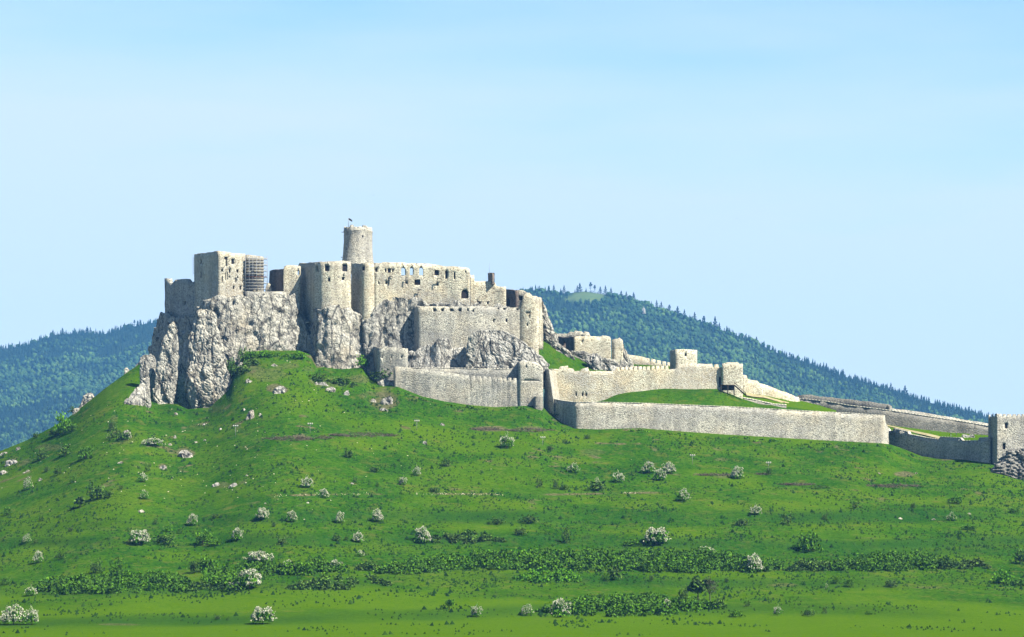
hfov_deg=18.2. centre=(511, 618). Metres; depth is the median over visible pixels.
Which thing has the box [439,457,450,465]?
bush
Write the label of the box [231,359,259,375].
thicket
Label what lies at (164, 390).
rock pillar
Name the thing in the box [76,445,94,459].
bush
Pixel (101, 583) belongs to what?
thicket
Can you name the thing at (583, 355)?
rock outcrop
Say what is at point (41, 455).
bush
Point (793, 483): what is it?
brushwood
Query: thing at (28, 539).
hawthorn bush
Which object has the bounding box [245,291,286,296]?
retaining wall
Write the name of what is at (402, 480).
hawthorn bush
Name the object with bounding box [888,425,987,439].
lawn
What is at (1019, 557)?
bush
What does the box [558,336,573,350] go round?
hall back wall
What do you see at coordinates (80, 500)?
bush
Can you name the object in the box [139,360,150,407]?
rock outcrop
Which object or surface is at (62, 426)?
bush
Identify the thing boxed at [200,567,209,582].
bush
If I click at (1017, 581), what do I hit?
bush
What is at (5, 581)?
bush
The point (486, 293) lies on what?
stepped wall
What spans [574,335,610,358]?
ruined hall
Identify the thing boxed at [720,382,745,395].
wooden stair
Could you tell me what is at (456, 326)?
terrace wall
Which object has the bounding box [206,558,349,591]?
thicket
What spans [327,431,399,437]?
brushwood
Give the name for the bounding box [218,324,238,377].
rock outcrop
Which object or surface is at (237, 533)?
hawthorn bush
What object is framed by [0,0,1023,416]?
sky
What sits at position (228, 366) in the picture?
bush
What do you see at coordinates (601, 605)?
bush
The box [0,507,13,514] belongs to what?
bush
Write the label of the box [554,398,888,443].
wall
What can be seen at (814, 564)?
thicket
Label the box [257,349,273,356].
bush
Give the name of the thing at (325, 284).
palace
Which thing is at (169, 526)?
bush
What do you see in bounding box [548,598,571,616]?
hawthorn bush
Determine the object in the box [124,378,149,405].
rock outcrop
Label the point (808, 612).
bush
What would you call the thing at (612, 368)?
boulder
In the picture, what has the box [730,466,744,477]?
hawthorn bush
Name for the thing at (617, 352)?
hall annex
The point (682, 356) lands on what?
watch tower
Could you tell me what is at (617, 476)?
hawthorn bush
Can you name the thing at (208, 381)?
rock pillar
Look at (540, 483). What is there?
bush
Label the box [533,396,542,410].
buttress
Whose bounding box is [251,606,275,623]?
hawthorn bush
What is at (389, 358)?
corner bastion
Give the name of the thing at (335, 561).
hawthorn bush
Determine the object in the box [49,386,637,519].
loose stones
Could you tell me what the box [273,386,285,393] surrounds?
boulder
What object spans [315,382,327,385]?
boulder
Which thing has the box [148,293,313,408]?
cliff
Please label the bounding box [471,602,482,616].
hawthorn bush
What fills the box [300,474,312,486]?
hawthorn bush
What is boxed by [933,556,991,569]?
thicket
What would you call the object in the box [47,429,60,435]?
bush
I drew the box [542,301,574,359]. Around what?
rock outcrop
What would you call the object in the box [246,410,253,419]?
boulder
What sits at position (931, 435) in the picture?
path
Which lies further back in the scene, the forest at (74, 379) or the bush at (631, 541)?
the forest at (74, 379)
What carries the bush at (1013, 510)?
on the hill at (940, 602)
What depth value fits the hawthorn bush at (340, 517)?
1215.03 m
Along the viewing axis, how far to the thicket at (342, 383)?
1436.27 m
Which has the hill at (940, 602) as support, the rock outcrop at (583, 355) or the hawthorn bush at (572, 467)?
the hawthorn bush at (572, 467)
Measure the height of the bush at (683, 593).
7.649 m
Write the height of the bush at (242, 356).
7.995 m
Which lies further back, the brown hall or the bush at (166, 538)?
the brown hall
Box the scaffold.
[245,256,267,291]
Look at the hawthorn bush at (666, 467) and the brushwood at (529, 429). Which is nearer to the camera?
the hawthorn bush at (666, 467)
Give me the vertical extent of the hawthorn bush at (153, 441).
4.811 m
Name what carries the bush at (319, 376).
on the hill at (940, 602)
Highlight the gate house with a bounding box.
[518,361,542,408]
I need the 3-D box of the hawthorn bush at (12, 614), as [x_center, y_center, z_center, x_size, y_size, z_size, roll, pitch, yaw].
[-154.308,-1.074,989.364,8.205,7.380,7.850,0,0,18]
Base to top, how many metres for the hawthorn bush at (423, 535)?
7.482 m
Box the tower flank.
[539,297,542,349]
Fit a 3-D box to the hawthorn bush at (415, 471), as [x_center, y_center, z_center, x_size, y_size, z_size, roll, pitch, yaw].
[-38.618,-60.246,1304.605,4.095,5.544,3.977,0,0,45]
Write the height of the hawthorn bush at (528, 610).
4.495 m
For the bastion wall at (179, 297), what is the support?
on the cliff at (261, 321)
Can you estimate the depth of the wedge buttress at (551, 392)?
1455.10 m
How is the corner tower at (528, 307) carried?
on the hill at (940, 602)
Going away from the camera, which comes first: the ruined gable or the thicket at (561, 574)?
the thicket at (561, 574)
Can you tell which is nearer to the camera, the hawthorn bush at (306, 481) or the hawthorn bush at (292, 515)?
the hawthorn bush at (292, 515)
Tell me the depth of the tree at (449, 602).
1033.23 m
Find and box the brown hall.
[506,289,519,307]
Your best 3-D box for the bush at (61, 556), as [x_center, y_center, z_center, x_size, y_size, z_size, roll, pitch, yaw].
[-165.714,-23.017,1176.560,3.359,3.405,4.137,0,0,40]
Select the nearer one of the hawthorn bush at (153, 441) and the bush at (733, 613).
the bush at (733, 613)
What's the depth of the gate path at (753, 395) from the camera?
1488.15 m
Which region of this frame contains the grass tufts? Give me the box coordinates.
[0,355,1023,635]
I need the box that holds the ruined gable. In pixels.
[265,283,271,291]
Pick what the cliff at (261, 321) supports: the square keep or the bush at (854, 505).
the square keep
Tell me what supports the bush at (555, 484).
on the hill at (940, 602)
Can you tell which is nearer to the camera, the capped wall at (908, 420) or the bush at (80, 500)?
the bush at (80, 500)
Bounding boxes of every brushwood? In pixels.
[262,435,314,440]
[315,435,335,439]
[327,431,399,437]
[469,426,499,430]
[503,427,556,431]
[693,472,730,475]
[776,481,815,485]
[808,483,829,489]
[866,482,920,487]
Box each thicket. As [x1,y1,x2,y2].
[33,568,192,594]
[188,581,226,591]
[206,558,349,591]
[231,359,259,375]
[266,353,296,358]
[284,573,392,589]
[311,376,355,387]
[354,560,379,570]
[374,543,785,574]
[405,393,524,409]
[429,528,506,543]
[512,565,582,583]
[535,591,726,617]
[628,429,861,448]
[785,557,839,571]
[829,548,942,571]
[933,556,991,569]
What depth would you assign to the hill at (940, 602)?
1252.92 m
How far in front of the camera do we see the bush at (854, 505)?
1297.04 m
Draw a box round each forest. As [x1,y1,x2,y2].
[0,318,158,450]
[520,284,993,422]
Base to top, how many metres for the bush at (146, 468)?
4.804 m
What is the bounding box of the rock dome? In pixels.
[465,330,549,388]
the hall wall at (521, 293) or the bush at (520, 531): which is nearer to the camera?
the bush at (520, 531)
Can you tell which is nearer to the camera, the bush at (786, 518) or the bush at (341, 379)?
the bush at (786, 518)
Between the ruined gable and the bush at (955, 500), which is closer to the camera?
the bush at (955, 500)
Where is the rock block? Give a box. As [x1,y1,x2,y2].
[465,330,481,367]
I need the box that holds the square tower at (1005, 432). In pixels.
[988,413,1023,463]
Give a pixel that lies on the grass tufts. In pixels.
(726, 587)
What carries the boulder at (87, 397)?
on the hill at (940, 602)
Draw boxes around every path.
[746,393,788,402]
[887,425,939,437]
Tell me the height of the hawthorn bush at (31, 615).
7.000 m
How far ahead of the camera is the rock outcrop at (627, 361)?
1504.10 m
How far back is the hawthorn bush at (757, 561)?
1154.15 m
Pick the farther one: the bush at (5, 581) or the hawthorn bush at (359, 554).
the hawthorn bush at (359, 554)
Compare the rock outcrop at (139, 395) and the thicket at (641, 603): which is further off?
the rock outcrop at (139, 395)
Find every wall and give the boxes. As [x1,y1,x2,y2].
[164,278,193,316]
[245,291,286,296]
[269,269,282,290]
[283,265,300,306]
[394,367,518,406]
[413,367,517,379]
[414,306,519,350]
[470,275,505,306]
[516,290,529,306]
[550,364,721,401]
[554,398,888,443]
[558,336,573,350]
[743,375,799,401]
[743,397,785,407]
[797,395,891,409]
[800,399,987,434]
[889,428,991,462]
[892,408,987,424]
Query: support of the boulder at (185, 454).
on the hill at (940, 602)
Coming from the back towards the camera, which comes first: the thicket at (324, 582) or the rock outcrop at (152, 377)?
the rock outcrop at (152, 377)
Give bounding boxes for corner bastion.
[373,347,407,382]
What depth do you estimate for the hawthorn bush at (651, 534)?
1205.91 m
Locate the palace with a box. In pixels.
[298,260,350,325]
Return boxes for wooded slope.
[0,323,153,448]
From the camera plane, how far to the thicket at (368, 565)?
1134.48 m
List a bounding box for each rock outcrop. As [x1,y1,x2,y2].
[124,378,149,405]
[135,354,155,369]
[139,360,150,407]
[148,368,154,399]
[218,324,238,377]
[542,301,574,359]
[570,351,621,367]
[585,353,606,369]
[620,344,633,367]
[991,447,1023,479]
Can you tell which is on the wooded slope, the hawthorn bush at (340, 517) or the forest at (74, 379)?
the forest at (74, 379)
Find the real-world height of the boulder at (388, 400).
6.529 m
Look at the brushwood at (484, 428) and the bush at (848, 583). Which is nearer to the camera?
the bush at (848, 583)
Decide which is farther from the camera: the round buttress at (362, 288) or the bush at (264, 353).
the round buttress at (362, 288)
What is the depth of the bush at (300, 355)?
1456.20 m
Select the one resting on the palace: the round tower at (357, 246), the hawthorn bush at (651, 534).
the round tower at (357, 246)
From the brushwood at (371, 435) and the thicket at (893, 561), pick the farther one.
the brushwood at (371, 435)
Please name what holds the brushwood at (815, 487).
on the hill at (940, 602)
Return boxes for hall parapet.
[557,331,600,336]
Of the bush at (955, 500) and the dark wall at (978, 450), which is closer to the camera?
the bush at (955, 500)
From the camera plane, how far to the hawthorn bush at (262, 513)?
1213.52 m
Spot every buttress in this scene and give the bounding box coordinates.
[351,263,373,337]
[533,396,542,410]
[543,369,559,415]
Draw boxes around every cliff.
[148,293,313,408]
[305,304,362,368]
[354,297,509,377]
[408,338,466,367]
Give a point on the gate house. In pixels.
(530, 375)
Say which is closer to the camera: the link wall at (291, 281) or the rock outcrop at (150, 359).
the rock outcrop at (150, 359)
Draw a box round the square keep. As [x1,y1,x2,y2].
[194,251,244,315]
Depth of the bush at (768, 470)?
1357.17 m
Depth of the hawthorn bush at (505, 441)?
1370.66 m
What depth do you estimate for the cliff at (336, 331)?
1467.83 m
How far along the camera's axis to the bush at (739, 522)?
1252.72 m
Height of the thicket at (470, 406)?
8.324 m
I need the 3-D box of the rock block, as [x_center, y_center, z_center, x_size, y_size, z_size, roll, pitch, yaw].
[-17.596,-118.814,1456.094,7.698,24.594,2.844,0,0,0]
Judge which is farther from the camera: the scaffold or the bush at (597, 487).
the scaffold
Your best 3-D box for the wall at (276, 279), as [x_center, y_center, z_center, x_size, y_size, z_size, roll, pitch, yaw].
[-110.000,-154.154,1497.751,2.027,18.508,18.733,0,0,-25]
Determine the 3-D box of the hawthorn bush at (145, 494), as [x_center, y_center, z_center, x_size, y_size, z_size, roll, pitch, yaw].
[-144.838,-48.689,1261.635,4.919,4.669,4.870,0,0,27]
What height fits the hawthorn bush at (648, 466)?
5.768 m
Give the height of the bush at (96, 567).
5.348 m
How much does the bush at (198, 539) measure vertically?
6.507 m
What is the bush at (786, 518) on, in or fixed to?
on the hill at (940, 602)
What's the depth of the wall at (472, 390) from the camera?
1448.87 m
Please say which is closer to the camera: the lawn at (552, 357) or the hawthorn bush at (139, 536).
the hawthorn bush at (139, 536)
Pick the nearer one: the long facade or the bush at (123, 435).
the bush at (123, 435)
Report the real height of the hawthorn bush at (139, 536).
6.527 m
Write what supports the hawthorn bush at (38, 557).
on the hill at (940, 602)
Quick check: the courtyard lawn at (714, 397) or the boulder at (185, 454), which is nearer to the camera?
the boulder at (185, 454)
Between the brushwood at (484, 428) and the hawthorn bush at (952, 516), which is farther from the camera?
the brushwood at (484, 428)
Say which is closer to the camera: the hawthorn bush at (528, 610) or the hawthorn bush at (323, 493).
the hawthorn bush at (528, 610)
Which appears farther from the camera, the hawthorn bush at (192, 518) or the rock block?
the rock block
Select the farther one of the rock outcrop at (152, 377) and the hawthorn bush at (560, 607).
the rock outcrop at (152, 377)
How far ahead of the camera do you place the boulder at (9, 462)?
1399.30 m
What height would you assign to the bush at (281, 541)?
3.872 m
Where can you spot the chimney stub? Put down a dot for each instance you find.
(491, 277)
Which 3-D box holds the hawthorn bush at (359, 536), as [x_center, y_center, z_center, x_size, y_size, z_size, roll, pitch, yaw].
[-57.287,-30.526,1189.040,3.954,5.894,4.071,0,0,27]
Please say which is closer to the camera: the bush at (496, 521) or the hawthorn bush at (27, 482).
the bush at (496, 521)
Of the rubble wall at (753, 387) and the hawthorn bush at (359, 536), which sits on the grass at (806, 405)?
the rubble wall at (753, 387)
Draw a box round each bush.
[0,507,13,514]
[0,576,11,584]
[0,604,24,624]
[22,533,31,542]
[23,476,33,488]
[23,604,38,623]
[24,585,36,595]
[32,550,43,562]
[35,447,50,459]
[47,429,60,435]
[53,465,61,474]
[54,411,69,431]
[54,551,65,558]
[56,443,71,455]
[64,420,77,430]
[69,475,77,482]
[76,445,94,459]
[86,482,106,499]
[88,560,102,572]
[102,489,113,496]
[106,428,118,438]
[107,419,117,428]
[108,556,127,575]
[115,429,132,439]
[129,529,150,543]
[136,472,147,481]
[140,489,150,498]
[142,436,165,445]
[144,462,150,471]
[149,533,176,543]
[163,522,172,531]
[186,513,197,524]
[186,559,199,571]
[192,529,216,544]
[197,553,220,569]
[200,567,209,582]
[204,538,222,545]
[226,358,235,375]
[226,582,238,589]
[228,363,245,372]
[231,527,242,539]
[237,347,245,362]
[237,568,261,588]
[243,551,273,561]
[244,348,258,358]
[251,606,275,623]
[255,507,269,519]
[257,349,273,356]
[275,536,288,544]
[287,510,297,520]
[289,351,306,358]
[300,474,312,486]
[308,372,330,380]
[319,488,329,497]
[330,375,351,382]
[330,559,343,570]
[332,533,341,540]
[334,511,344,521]
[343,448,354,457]
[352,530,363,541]
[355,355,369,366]
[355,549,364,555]
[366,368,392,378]
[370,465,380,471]
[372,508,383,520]
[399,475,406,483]
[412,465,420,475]
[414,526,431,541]
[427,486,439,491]
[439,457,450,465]
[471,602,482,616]
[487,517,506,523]
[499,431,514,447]
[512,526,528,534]
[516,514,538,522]
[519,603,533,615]
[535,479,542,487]
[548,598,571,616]
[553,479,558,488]
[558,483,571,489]
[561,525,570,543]
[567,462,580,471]
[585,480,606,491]
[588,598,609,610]
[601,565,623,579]
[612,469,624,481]
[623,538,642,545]
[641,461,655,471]
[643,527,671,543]
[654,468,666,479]
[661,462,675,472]
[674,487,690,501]
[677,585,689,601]
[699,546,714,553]
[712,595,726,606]
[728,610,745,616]
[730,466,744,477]
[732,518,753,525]
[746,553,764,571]
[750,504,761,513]
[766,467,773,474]
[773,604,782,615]
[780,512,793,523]
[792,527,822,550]
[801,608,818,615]
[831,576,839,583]
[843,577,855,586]
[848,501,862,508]
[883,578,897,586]
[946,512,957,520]
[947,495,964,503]
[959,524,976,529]
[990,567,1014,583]
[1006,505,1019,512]
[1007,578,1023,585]
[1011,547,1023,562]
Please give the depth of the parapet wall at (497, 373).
1454.00 m
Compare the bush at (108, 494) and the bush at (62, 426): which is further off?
the bush at (62, 426)
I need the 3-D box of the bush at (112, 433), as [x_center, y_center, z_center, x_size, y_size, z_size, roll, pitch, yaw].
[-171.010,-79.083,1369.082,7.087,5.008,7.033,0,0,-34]
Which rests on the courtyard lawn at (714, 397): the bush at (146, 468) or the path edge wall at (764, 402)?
the path edge wall at (764, 402)
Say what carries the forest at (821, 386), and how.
on the wooded hill at (577, 296)
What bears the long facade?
on the cliff at (390, 324)
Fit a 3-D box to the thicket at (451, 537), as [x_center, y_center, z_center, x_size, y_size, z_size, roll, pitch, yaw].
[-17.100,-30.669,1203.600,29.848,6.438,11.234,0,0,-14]
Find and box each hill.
[0,350,1023,636]
[531,291,986,419]
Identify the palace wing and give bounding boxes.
[246,255,262,291]
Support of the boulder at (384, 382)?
on the hill at (940, 602)
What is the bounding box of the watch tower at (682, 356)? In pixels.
[670,349,696,368]
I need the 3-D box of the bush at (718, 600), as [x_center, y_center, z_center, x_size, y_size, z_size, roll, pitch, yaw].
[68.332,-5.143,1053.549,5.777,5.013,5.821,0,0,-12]
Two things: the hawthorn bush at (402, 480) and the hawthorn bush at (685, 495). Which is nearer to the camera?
the hawthorn bush at (402, 480)
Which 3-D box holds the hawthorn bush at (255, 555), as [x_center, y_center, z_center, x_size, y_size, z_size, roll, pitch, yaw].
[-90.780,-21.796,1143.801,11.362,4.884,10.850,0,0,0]
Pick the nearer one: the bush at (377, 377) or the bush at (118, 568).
the bush at (118, 568)
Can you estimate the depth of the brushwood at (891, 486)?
1360.53 m
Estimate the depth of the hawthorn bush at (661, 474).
1334.82 m
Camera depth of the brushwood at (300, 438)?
1339.42 m
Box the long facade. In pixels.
[374,262,469,306]
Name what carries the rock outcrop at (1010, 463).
on the hill at (940, 602)
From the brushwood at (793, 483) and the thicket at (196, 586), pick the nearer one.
the thicket at (196, 586)
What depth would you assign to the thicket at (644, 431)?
1428.01 m
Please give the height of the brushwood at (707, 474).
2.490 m
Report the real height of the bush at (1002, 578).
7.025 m
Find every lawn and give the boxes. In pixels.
[539,341,669,370]
[550,389,813,414]
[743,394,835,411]
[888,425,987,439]
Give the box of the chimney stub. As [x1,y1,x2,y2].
[488,273,494,284]
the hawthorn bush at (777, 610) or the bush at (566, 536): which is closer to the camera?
the hawthorn bush at (777, 610)
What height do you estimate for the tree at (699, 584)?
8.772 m
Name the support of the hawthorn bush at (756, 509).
on the hill at (940, 602)
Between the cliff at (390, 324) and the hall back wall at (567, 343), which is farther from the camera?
the hall back wall at (567, 343)
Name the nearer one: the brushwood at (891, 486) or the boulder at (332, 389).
the brushwood at (891, 486)
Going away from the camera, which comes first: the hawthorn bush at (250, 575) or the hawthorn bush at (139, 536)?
the hawthorn bush at (250, 575)
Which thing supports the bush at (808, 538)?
on the hill at (940, 602)
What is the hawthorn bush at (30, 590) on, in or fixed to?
on the hill at (940, 602)
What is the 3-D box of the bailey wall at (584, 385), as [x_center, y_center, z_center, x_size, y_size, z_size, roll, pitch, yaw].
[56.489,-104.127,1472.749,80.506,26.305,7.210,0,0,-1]
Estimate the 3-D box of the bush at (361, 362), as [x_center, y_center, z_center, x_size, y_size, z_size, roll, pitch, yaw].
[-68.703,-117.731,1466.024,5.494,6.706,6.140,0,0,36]
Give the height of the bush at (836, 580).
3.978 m
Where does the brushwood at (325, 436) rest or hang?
on the hill at (940, 602)
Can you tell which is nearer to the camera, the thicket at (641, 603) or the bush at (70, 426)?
the thicket at (641, 603)
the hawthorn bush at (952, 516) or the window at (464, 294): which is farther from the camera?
the window at (464, 294)
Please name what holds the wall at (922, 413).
on the hill at (940, 602)
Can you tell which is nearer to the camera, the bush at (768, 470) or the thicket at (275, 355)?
the bush at (768, 470)
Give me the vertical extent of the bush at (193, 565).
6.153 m
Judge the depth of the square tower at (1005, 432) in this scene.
1420.72 m
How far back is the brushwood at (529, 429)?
1405.71 m
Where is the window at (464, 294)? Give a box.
[461,290,467,297]
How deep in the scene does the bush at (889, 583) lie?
1131.27 m
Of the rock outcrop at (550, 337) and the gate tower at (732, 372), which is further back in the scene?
the rock outcrop at (550, 337)
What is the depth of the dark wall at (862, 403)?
1518.21 m
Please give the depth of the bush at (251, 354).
1455.43 m
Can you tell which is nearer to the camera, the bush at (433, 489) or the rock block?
the bush at (433, 489)
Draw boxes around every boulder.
[4,460,17,466]
[79,393,93,408]
[179,450,192,457]
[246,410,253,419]
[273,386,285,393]
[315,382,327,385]
[325,387,335,391]
[377,379,393,385]
[380,396,392,404]
[608,365,616,370]
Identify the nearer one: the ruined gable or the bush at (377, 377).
the bush at (377, 377)
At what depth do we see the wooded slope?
9455.42 m
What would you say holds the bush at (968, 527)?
on the hill at (940, 602)
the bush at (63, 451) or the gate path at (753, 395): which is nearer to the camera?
the bush at (63, 451)
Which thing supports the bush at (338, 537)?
on the hill at (940, 602)
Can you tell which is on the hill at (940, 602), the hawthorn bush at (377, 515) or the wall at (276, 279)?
the hawthorn bush at (377, 515)
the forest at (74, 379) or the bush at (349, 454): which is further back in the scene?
the forest at (74, 379)
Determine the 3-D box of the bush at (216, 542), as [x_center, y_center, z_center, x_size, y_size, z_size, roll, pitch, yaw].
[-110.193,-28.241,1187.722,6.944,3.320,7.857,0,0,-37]
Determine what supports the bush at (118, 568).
on the hill at (940, 602)
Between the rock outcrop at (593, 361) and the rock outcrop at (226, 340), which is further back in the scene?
the rock outcrop at (593, 361)
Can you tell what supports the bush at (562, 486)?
on the hill at (940, 602)
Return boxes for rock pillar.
[151,321,178,403]
[184,309,231,408]
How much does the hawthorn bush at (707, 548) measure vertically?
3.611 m
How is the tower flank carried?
attached to the corner tower at (528, 307)
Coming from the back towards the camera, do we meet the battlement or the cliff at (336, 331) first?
the battlement
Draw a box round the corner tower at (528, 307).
[518,293,538,353]
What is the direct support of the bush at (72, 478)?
on the hill at (940, 602)
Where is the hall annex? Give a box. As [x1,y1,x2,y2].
[612,338,622,364]
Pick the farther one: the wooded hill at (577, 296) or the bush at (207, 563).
the wooded hill at (577, 296)
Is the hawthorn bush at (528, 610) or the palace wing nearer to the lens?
the hawthorn bush at (528, 610)
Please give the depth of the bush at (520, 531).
1209.19 m
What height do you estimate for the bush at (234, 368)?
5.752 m
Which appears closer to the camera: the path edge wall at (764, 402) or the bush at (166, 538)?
the bush at (166, 538)
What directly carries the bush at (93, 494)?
on the hill at (940, 602)
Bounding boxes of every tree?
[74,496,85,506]
[445,599,454,609]
[686,576,708,599]
[704,576,718,600]
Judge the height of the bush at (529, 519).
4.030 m
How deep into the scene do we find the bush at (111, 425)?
1382.30 m
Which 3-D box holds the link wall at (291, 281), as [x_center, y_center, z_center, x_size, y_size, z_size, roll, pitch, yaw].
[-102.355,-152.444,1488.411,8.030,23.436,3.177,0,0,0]
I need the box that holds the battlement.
[628,354,669,365]
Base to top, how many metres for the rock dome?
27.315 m
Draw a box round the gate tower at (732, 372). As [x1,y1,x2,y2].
[722,362,742,398]
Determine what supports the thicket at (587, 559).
on the hill at (940, 602)
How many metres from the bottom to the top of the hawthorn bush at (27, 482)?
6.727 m
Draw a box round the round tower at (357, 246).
[341,225,373,263]
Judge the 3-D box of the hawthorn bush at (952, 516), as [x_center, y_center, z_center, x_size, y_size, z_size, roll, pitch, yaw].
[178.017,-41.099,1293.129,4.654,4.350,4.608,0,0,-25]
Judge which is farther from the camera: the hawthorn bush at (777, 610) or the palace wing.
the palace wing
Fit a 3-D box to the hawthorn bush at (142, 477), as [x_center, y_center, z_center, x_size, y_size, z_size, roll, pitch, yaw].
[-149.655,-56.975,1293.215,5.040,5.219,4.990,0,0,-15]
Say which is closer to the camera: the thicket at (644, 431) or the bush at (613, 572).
the bush at (613, 572)
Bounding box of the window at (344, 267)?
[342,265,346,270]
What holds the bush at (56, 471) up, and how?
on the hill at (940, 602)
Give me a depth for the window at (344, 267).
1470.95 m
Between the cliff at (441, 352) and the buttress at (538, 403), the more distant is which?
the cliff at (441, 352)
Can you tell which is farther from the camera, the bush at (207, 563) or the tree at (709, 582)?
the bush at (207, 563)
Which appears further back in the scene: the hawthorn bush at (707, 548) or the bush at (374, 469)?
the bush at (374, 469)
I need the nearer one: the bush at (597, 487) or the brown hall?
the bush at (597, 487)
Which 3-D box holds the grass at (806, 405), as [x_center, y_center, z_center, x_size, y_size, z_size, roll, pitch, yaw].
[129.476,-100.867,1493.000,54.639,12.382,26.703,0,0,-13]

